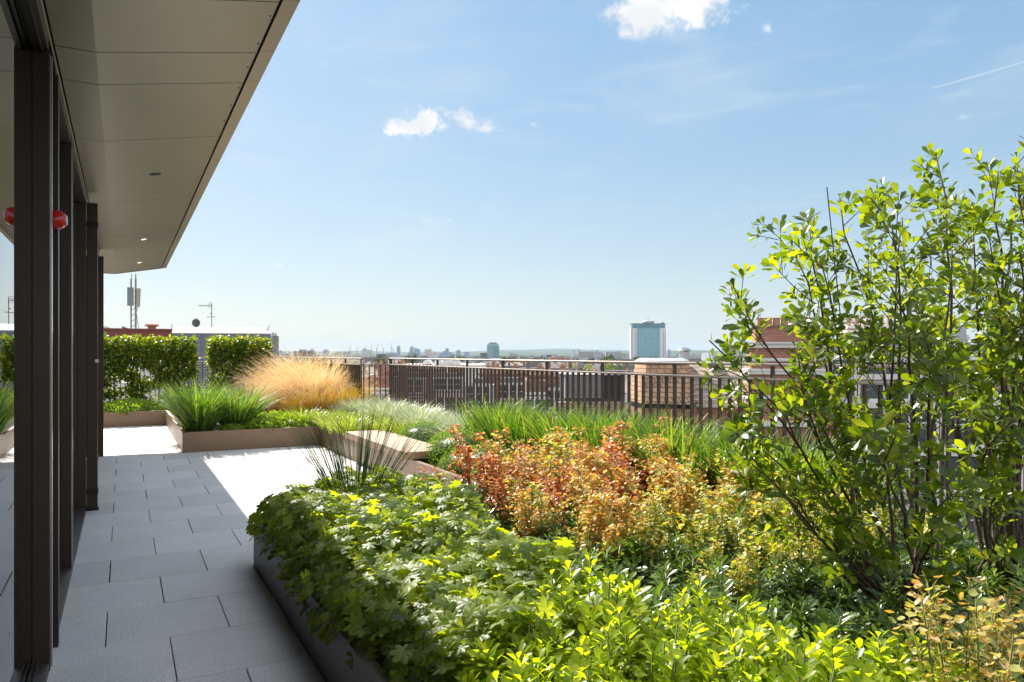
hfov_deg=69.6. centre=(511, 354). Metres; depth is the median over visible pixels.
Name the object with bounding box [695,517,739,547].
flowering spurge
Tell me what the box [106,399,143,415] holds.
lime cover plant
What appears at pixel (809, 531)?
spurge
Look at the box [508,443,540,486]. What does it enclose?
flowering spurge
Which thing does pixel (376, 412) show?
silver grass
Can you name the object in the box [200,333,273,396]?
hedge
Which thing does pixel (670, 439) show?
strap leaf clump
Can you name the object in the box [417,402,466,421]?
silver grass
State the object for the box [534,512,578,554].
spurge
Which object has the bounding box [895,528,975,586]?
spurge
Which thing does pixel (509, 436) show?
strap leaf clump
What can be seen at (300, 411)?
lime grass
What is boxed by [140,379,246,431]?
green grass clump
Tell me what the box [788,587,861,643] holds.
spurge
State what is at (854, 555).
spurge
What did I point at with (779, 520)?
flowering spurge
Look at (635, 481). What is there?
flowering spurge
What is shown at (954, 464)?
window
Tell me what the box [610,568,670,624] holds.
spurge
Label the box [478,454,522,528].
flowering spurge
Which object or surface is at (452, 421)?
silver grass
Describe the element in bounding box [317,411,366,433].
lime grass
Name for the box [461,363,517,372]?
terrace
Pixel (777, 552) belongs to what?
flowering spurge
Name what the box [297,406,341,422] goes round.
lime grass
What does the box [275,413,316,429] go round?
lime cover plant
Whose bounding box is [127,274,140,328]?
phone mast
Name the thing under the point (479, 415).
strap leaf clump
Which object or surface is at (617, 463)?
flowering spurge
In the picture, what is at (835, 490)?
flowering spurge
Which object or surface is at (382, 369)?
terrace
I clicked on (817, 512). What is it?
spurge
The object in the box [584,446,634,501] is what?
flowering spurge
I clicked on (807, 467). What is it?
strap leaf clump
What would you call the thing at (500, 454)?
flowering spurge
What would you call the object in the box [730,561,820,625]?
spurge
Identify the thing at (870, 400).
window
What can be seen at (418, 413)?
silver grass
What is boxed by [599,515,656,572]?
spurge
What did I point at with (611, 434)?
flowering spurge
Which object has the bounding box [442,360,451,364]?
barrel rooflight
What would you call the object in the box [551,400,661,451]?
strap leaf clump
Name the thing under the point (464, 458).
flowering spurge
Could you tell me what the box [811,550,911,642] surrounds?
spurge
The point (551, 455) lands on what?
flowering spurge
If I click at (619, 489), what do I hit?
flowering spurge
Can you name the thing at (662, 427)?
strap leaf clump
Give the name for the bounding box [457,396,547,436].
strap leaf clump
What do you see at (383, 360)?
tree
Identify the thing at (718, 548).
flowering spurge
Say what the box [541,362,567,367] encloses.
terrace
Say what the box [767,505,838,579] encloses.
flowering spurge
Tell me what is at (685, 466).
flowering spurge
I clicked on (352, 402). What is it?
silver grass
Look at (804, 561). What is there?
spurge
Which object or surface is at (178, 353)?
hedge
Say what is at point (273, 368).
feather grass
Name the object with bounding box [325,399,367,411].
silver grass
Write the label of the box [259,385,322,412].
feather grass
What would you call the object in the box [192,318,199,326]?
satellite dish
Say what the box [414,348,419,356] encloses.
tower block
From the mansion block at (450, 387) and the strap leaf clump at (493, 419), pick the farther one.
the mansion block at (450, 387)
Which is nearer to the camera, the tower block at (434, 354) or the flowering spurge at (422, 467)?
the flowering spurge at (422, 467)
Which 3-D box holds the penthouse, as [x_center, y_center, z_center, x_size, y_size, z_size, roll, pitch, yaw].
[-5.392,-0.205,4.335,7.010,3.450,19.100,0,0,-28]
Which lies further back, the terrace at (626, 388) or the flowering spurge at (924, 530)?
the terrace at (626, 388)
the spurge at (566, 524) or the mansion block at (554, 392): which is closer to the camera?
the spurge at (566, 524)
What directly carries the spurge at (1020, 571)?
on the planter at (331, 659)
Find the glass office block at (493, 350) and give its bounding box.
[487,343,498,358]
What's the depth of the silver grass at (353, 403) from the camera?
13.44 m
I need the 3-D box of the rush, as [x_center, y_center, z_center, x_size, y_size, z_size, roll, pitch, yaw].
[-1.129,0.775,5.322,1.203,0.953,1.174,0,0,-28]
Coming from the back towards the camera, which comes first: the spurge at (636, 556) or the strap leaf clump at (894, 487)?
the strap leaf clump at (894, 487)
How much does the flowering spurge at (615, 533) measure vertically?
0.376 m
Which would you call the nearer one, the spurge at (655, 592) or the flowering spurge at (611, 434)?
the spurge at (655, 592)
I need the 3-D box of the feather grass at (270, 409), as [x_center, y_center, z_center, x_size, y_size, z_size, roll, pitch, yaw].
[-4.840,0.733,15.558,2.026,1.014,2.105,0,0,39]
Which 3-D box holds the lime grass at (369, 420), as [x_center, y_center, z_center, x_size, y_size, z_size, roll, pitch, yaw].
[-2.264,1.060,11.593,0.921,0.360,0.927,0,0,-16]
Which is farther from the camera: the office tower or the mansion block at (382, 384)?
the office tower
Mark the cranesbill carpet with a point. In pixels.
(401, 530)
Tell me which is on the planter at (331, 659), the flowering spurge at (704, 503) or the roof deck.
the flowering spurge at (704, 503)
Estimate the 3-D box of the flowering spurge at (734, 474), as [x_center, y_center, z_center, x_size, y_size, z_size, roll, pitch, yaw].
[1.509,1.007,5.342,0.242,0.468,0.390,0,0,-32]
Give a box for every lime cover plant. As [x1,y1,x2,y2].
[104,401,118,411]
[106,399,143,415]
[109,397,144,401]
[131,399,165,410]
[217,423,247,430]
[241,414,287,430]
[257,409,291,417]
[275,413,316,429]
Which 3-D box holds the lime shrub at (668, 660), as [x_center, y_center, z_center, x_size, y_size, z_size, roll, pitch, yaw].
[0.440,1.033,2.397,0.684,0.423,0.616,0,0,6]
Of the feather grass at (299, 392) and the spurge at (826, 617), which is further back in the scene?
the feather grass at (299, 392)
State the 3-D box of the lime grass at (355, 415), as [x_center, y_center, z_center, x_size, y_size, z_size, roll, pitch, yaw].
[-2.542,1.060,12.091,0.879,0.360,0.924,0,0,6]
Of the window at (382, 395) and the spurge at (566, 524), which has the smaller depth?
the spurge at (566, 524)
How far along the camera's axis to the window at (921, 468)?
32.45 m
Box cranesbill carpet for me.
[245,463,606,681]
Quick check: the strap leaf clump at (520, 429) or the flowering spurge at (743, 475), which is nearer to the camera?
the flowering spurge at (743, 475)
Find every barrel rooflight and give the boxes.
[423,360,432,364]
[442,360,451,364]
[450,360,460,364]
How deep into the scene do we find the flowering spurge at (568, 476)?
5.36 m
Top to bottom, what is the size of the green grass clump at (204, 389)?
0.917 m
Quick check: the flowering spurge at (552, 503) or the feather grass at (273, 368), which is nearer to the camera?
the flowering spurge at (552, 503)
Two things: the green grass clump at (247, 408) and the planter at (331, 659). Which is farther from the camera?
the green grass clump at (247, 408)
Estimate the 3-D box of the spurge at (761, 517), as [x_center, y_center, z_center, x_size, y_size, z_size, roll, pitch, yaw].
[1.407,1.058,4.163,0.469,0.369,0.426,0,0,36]
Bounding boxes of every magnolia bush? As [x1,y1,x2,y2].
[696,142,1014,624]
[874,135,1023,605]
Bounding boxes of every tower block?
[273,333,278,358]
[294,350,315,358]
[323,349,328,356]
[330,351,359,362]
[362,348,371,356]
[397,346,400,356]
[410,346,413,355]
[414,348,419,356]
[431,352,437,357]
[439,348,451,356]
[508,353,515,361]
[549,354,568,359]
[594,350,604,358]
[605,351,624,358]
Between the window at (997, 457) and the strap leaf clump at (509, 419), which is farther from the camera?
the window at (997, 457)
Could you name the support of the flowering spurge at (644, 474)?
on the planter at (331, 659)
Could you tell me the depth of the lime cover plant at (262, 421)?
11.94 m
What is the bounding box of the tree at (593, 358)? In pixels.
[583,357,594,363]
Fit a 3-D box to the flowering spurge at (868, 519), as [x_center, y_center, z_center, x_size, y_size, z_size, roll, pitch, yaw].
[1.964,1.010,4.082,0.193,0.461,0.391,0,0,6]
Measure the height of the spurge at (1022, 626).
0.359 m
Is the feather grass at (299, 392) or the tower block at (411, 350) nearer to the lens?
the feather grass at (299, 392)
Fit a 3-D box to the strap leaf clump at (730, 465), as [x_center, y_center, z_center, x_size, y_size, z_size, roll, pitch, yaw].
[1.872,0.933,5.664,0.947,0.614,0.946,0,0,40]
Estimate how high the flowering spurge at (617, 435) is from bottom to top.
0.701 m
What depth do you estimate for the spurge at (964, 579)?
3.68 m
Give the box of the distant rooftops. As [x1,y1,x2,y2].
[281,352,722,360]
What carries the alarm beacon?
attached to the penthouse
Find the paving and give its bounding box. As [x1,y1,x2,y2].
[47,425,376,681]
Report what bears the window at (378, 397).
in the mansion block at (382, 384)
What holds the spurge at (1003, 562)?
on the planter at (331, 659)
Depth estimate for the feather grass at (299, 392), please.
14.14 m
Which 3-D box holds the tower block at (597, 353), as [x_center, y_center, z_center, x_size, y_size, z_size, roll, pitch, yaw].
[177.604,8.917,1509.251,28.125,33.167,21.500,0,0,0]
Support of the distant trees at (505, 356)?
on the ground
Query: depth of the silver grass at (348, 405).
13.49 m
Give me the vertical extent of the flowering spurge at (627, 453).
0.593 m
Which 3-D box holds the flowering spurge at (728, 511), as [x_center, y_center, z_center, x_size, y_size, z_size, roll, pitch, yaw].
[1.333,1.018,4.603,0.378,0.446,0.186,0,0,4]
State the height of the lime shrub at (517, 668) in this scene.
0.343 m
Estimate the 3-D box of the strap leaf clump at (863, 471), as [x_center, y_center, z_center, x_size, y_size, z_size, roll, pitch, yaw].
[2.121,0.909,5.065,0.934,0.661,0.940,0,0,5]
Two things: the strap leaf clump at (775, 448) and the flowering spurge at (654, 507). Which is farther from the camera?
the strap leaf clump at (775, 448)
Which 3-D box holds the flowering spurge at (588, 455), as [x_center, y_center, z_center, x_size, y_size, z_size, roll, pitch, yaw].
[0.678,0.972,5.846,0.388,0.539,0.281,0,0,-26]
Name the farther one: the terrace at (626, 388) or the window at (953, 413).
the terrace at (626, 388)
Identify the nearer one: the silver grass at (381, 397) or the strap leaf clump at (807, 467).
the strap leaf clump at (807, 467)
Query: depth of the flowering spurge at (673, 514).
4.54 m
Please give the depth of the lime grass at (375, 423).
10.99 m
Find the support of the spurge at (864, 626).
on the planter at (331, 659)
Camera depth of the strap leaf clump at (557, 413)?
7.82 m
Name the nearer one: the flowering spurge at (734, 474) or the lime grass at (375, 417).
the flowering spurge at (734, 474)
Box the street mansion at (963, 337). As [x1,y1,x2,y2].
[821,314,1023,544]
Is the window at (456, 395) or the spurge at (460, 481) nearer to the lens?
the spurge at (460, 481)
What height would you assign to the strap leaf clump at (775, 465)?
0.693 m
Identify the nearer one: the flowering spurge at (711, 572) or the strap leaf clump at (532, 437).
the flowering spurge at (711, 572)
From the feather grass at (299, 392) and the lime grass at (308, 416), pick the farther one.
the feather grass at (299, 392)
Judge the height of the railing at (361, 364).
1.226 m
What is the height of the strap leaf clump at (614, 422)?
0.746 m
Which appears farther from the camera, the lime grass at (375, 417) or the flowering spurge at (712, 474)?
the lime grass at (375, 417)
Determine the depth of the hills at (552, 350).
10584.74 m
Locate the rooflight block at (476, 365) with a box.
[398,364,485,383]
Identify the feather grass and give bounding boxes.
[226,349,334,397]
[228,365,297,409]
[234,367,313,410]
[239,343,350,391]
[247,360,329,395]
[250,373,325,410]
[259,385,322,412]
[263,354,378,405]
[272,373,352,411]
[291,376,367,414]
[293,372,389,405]
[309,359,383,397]
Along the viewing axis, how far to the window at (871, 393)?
32.70 m
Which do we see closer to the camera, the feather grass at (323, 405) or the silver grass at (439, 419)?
the silver grass at (439, 419)
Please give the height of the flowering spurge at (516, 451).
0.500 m
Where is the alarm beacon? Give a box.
[53,210,67,228]
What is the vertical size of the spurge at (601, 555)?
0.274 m
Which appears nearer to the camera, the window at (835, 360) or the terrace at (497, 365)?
the window at (835, 360)
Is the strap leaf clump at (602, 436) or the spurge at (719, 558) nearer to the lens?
the spurge at (719, 558)
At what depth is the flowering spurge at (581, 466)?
5.11 m
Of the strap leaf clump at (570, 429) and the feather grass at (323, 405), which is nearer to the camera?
the strap leaf clump at (570, 429)
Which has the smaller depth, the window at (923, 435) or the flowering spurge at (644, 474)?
the flowering spurge at (644, 474)
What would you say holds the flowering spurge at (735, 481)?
on the planter at (331, 659)
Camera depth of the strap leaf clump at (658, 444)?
6.01 m
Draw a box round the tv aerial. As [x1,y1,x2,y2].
[199,302,214,326]
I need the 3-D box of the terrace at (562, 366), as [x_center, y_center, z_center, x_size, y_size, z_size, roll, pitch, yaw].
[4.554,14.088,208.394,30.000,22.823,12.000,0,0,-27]
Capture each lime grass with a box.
[283,404,321,414]
[288,408,326,424]
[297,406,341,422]
[307,411,350,430]
[317,406,344,418]
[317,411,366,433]
[326,412,375,433]
[331,406,367,420]
[336,407,377,424]
[352,412,385,430]
[357,412,393,430]
[361,406,397,421]
[365,414,413,430]
[376,415,425,434]
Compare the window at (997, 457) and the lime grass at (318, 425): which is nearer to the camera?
the lime grass at (318, 425)
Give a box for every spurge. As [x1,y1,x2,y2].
[417,466,430,475]
[421,467,441,482]
[444,424,507,502]
[444,473,478,496]
[466,487,500,513]
[470,432,531,515]
[477,498,507,524]
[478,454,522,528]
[479,427,528,494]
[492,509,521,531]
[496,446,522,475]
[496,459,534,524]
[503,475,553,535]
[505,438,548,507]
[507,520,539,538]
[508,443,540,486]
[509,488,566,538]
[515,425,567,482]
[532,481,569,527]
[532,529,564,564]
[533,458,569,518]
[534,450,587,512]
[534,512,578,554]
[539,435,564,484]
[543,439,583,494]
[544,504,575,531]
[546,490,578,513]
[547,510,583,539]
[550,440,602,517]
[552,431,587,474]
[553,532,602,560]
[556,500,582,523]
[560,508,615,549]
[560,550,597,581]
[563,425,597,474]
[564,484,618,557]
[570,453,613,507]
[570,469,614,563]
[570,536,632,589]
[574,443,622,483]
[578,493,630,532]
[580,535,649,577]
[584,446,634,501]
[587,466,621,506]
[590,442,627,485]
[590,452,636,523]
[596,518,632,570]
[597,421,638,466]
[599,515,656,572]
[601,444,645,505]
[601,489,657,554]
[602,424,638,449]
[603,431,634,475]
[603,437,648,488]
[603,447,638,486]
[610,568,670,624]
[614,472,670,521]
[614,511,677,583]
[617,532,693,596]
[618,416,673,443]
[624,447,656,500]
[628,456,681,507]
[628,485,669,551]
[633,577,719,638]
[637,433,680,490]
[638,533,683,568]
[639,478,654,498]
[644,507,669,557]
[645,531,712,583]
[646,434,677,481]
[647,496,675,540]
[648,456,695,521]
[649,550,708,612]
[655,486,700,538]
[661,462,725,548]
[664,509,715,549]
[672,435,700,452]
[676,462,702,503]
[676,491,733,563]
[677,452,707,491]
[677,491,725,530]
[677,535,705,567]
[681,548,758,600]
[686,563,738,604]
[687,485,719,508]
[689,555,773,617]
[695,482,756,531]
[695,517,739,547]
[696,461,740,505]
[696,530,726,585]
[698,520,753,573]
[701,514,765,578]
[704,456,723,504]
[714,486,737,522]
[715,448,766,481]
[715,454,768,517]
[722,467,762,522]
[723,503,798,569]
[724,529,764,604]
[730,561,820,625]
[734,506,760,532]
[735,593,820,643]
[749,481,794,543]
[752,550,806,598]
[755,503,811,559]
[756,469,795,535]
[758,532,785,563]
[760,537,799,604]
[765,599,865,669]
[767,473,812,515]
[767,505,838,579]
[767,552,864,616]
[770,543,824,582]
[787,512,845,559]
[788,494,851,550]
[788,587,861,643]
[794,529,876,580]
[796,487,859,524]
[803,518,832,580]
[807,510,859,559]
[809,486,875,560]
[811,481,861,513]
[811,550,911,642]
[840,491,894,579]
[843,598,893,676]
[859,533,904,573]
[864,597,986,678]
[867,495,929,550]
[867,549,923,598]
[871,504,900,539]
[873,583,965,663]
[877,521,912,552]
[884,574,1023,681]
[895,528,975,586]
[908,569,1023,681]
[912,528,977,577]
[916,577,990,648]
[919,510,941,567]
[928,596,1022,679]
[940,545,991,605]
[942,520,992,570]
[957,543,1014,584]
[960,588,1023,681]
[962,565,1023,624]
[968,632,1023,681]
[986,608,1023,680]
[1001,603,1023,636]
[1002,556,1023,607]
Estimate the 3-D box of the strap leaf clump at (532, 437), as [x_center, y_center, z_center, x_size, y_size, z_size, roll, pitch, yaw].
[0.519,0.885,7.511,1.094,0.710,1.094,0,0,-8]
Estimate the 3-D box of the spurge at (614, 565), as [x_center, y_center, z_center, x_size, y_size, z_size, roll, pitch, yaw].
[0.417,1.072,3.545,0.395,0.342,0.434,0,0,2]
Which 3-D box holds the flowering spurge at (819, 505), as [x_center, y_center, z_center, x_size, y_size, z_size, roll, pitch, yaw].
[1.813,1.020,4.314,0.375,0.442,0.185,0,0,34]
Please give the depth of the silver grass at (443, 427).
9.44 m
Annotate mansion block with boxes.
[362,365,400,402]
[409,364,433,408]
[433,365,465,412]
[462,369,500,412]
[496,368,526,410]
[525,368,553,412]
[548,372,559,416]
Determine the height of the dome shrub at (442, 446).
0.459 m
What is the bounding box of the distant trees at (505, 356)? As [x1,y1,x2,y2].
[316,355,699,358]
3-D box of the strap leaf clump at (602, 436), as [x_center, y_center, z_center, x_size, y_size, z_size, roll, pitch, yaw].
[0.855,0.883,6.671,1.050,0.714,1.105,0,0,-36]
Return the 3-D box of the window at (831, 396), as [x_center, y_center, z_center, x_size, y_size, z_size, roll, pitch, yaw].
[14.771,3.023,32.853,1.340,2.300,0.080,0,0,7]
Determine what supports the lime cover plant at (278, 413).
on the planter at (206, 441)
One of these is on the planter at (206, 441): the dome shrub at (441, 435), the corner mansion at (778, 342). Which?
the dome shrub at (441, 435)
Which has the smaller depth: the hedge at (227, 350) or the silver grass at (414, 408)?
the silver grass at (414, 408)
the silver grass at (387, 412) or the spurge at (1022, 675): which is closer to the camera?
the spurge at (1022, 675)
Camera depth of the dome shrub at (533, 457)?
7.00 m
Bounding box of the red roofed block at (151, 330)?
[104,323,172,359]
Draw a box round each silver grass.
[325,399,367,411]
[327,398,374,411]
[332,393,376,413]
[335,397,380,413]
[341,393,396,416]
[351,394,410,415]
[352,398,398,413]
[356,391,396,404]
[358,405,401,418]
[359,400,405,409]
[364,395,406,407]
[364,407,409,421]
[371,402,420,419]
[382,401,443,417]
[385,403,453,427]
[386,400,428,414]
[389,400,441,416]
[389,402,448,417]
[394,409,447,424]
[399,403,444,417]
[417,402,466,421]
[419,411,467,428]
[421,414,473,435]
[424,411,471,428]
[429,407,464,423]
[431,407,472,431]
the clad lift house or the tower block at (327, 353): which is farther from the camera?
the tower block at (327, 353)
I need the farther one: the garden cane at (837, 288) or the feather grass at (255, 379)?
the feather grass at (255, 379)
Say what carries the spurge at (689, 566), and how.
on the planter at (331, 659)
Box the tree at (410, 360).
[403,353,418,362]
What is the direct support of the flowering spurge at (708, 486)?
on the planter at (331, 659)
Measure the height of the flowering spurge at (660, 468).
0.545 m
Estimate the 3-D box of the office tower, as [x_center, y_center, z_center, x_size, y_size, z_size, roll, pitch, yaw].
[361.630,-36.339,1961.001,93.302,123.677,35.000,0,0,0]
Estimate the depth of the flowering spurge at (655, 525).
4.35 m
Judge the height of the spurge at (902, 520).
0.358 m
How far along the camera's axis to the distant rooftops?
2308.49 m
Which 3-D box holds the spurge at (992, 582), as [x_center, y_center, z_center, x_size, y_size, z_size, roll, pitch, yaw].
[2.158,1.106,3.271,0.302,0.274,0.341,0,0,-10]
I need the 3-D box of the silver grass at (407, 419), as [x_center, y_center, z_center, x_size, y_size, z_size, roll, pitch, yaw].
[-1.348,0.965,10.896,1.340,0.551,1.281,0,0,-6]
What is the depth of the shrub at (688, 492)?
4.47 m
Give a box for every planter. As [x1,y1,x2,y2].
[104,410,165,427]
[166,405,477,487]
[254,500,1021,681]
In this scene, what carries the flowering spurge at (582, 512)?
on the planter at (331, 659)
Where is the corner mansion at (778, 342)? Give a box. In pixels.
[631,317,833,474]
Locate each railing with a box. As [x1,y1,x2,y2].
[106,357,290,402]
[293,357,361,399]
[360,358,388,400]
[389,358,1015,543]
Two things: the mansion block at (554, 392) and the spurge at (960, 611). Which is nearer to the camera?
the spurge at (960, 611)
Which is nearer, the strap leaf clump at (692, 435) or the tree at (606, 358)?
the strap leaf clump at (692, 435)
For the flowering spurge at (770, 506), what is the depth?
4.44 m
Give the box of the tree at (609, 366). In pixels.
[604,359,615,369]
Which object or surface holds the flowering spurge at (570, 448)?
on the planter at (331, 659)
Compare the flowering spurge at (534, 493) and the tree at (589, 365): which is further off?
the tree at (589, 365)
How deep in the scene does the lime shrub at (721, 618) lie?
2.76 m
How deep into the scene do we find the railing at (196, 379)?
18.89 m
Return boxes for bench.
[345,430,431,459]
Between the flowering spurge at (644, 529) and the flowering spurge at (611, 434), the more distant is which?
the flowering spurge at (611, 434)
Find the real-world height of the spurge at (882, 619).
0.348 m
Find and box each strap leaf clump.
[448,395,532,432]
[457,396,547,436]
[462,400,515,434]
[466,399,546,427]
[466,401,557,453]
[467,404,539,439]
[471,396,551,440]
[473,398,542,417]
[482,399,574,453]
[493,405,552,431]
[505,411,562,453]
[511,409,603,453]
[515,404,594,450]
[519,396,616,451]
[519,408,595,438]
[525,408,616,460]
[543,395,640,428]
[547,399,656,448]
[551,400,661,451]
[561,414,647,462]
[565,411,652,442]
[567,404,679,443]
[586,403,700,442]
[586,406,701,453]
[591,428,661,468]
[596,407,713,442]
[600,410,730,490]
[608,422,711,480]
[610,414,717,489]
[624,406,745,454]
[624,436,715,485]
[638,422,735,472]
[654,416,801,497]
[675,437,762,482]
[693,412,860,474]
[693,415,854,513]
[694,428,789,474]
[695,442,811,487]
[710,437,820,475]
[718,445,835,473]
[726,438,862,501]
[734,441,881,499]
[775,435,930,519]
[775,439,881,517]
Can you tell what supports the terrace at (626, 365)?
on the ground
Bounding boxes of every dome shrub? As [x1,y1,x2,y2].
[397,418,445,442]
[420,425,491,465]
[428,424,466,443]
[435,444,479,474]
[452,440,529,477]
[470,460,507,481]
[513,448,564,470]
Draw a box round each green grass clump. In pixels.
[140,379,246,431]
[147,375,238,408]
[190,376,294,425]
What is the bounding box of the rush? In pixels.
[268,395,429,493]
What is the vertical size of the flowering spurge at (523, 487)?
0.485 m
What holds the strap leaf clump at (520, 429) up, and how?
on the planter at (206, 441)
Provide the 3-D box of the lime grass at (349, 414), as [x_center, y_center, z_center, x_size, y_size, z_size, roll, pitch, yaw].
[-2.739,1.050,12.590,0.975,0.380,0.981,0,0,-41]
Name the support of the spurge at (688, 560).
on the planter at (331, 659)
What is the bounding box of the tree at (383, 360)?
[374,354,387,363]
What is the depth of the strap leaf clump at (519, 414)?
8.43 m
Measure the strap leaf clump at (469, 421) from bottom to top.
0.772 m
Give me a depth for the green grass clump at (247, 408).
12.00 m
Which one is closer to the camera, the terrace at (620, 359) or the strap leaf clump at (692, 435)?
the strap leaf clump at (692, 435)
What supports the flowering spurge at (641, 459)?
on the planter at (331, 659)
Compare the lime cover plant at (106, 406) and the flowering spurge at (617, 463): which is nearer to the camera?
the flowering spurge at (617, 463)
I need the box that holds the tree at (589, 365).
[582,363,594,370]
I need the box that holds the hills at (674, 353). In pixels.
[283,350,745,356]
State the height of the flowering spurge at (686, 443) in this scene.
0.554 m
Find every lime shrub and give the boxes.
[443,616,588,681]
[455,642,644,681]
[532,548,670,680]
[546,598,758,681]
[644,575,801,671]
[687,621,874,681]
[719,670,774,681]
[822,625,990,681]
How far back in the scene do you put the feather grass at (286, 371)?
16.09 m
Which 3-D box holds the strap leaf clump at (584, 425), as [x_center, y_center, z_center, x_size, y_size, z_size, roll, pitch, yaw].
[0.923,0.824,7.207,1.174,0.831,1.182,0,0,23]
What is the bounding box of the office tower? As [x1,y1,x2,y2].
[630,317,665,358]
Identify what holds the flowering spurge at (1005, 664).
on the planter at (331, 659)
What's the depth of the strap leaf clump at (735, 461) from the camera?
5.26 m
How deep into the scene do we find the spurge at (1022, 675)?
2.38 m
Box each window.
[367,392,379,402]
[381,392,388,402]
[450,395,456,412]
[456,395,462,409]
[534,396,548,412]
[831,354,858,401]
[831,396,858,447]
[856,356,909,402]
[858,398,909,440]
[858,457,909,493]
[874,494,908,526]
[912,357,936,402]
[916,400,938,447]
[918,442,938,494]
[919,495,938,517]
[938,445,984,494]
[940,399,995,449]
[941,356,993,398]
[943,495,991,544]
[994,397,1016,447]
[995,355,1021,401]
[997,457,1022,489]
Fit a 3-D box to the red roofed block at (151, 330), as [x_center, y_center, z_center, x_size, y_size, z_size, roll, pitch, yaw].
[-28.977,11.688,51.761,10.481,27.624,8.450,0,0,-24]
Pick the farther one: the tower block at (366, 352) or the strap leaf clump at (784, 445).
the tower block at (366, 352)
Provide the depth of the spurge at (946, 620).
2.83 m
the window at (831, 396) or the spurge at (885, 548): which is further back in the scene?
the window at (831, 396)
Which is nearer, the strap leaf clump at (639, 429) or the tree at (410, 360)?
the strap leaf clump at (639, 429)
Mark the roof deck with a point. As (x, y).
(109, 582)
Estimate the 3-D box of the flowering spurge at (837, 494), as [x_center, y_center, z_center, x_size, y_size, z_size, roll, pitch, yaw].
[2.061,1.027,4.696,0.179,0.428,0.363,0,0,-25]
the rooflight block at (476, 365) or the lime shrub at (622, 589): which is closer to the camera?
the lime shrub at (622, 589)
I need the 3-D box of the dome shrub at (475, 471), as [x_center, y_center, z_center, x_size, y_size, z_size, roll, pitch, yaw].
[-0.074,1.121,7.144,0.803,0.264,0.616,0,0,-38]
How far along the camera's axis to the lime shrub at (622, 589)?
2.75 m
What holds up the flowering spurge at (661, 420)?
on the planter at (331, 659)
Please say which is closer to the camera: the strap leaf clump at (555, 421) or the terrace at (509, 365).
the strap leaf clump at (555, 421)
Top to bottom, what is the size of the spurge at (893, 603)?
0.283 m
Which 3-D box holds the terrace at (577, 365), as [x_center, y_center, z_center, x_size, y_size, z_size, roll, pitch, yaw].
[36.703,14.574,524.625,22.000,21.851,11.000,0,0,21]
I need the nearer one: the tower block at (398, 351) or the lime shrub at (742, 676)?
the lime shrub at (742, 676)
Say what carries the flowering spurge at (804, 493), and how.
on the planter at (331, 659)
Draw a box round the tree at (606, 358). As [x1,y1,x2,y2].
[597,353,614,363]
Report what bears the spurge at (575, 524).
on the planter at (331, 659)
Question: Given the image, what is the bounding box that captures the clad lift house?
[104,327,271,403]
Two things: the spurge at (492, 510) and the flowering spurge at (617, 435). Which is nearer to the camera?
the spurge at (492, 510)
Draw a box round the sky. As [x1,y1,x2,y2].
[104,0,1023,351]
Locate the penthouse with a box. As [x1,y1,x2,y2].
[0,0,299,681]
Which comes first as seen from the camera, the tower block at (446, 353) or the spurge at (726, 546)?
the spurge at (726, 546)
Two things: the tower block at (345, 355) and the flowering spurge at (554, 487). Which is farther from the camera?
the tower block at (345, 355)
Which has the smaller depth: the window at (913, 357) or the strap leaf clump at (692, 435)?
the strap leaf clump at (692, 435)
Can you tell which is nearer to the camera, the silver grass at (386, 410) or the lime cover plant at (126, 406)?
the silver grass at (386, 410)
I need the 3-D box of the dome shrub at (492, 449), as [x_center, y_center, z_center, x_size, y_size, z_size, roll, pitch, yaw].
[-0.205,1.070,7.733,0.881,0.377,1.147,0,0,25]
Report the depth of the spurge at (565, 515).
4.92 m
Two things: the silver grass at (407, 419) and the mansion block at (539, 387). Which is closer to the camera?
the silver grass at (407, 419)
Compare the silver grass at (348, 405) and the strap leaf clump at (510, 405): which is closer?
the strap leaf clump at (510, 405)
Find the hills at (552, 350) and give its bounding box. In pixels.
[329,349,629,352]
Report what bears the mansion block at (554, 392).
on the ground
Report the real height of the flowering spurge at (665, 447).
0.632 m
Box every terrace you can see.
[274,361,383,376]
[353,361,377,370]
[364,365,377,376]
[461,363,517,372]
[477,361,532,367]
[483,361,500,364]
[491,363,564,375]
[494,363,543,373]
[505,359,525,364]
[514,359,537,366]
[519,362,583,370]
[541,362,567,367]
[551,359,580,367]
[583,360,610,369]
[591,363,633,371]
[592,360,634,369]
[607,357,629,363]
[625,375,632,401]
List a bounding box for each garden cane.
[826,187,870,599]
[902,217,914,464]
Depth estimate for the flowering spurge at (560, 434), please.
6.04 m
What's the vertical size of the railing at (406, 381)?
1.226 m
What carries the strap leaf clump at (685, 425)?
on the planter at (331, 659)
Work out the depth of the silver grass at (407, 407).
12.50 m
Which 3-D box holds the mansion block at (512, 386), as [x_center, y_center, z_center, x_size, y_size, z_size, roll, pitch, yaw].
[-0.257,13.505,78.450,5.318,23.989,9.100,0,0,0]
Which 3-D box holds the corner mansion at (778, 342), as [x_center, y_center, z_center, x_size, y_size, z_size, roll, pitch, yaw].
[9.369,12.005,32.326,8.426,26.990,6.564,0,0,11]
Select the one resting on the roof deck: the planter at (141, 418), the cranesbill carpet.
the planter at (141, 418)
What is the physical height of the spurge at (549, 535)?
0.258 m
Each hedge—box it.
[104,332,200,402]
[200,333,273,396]

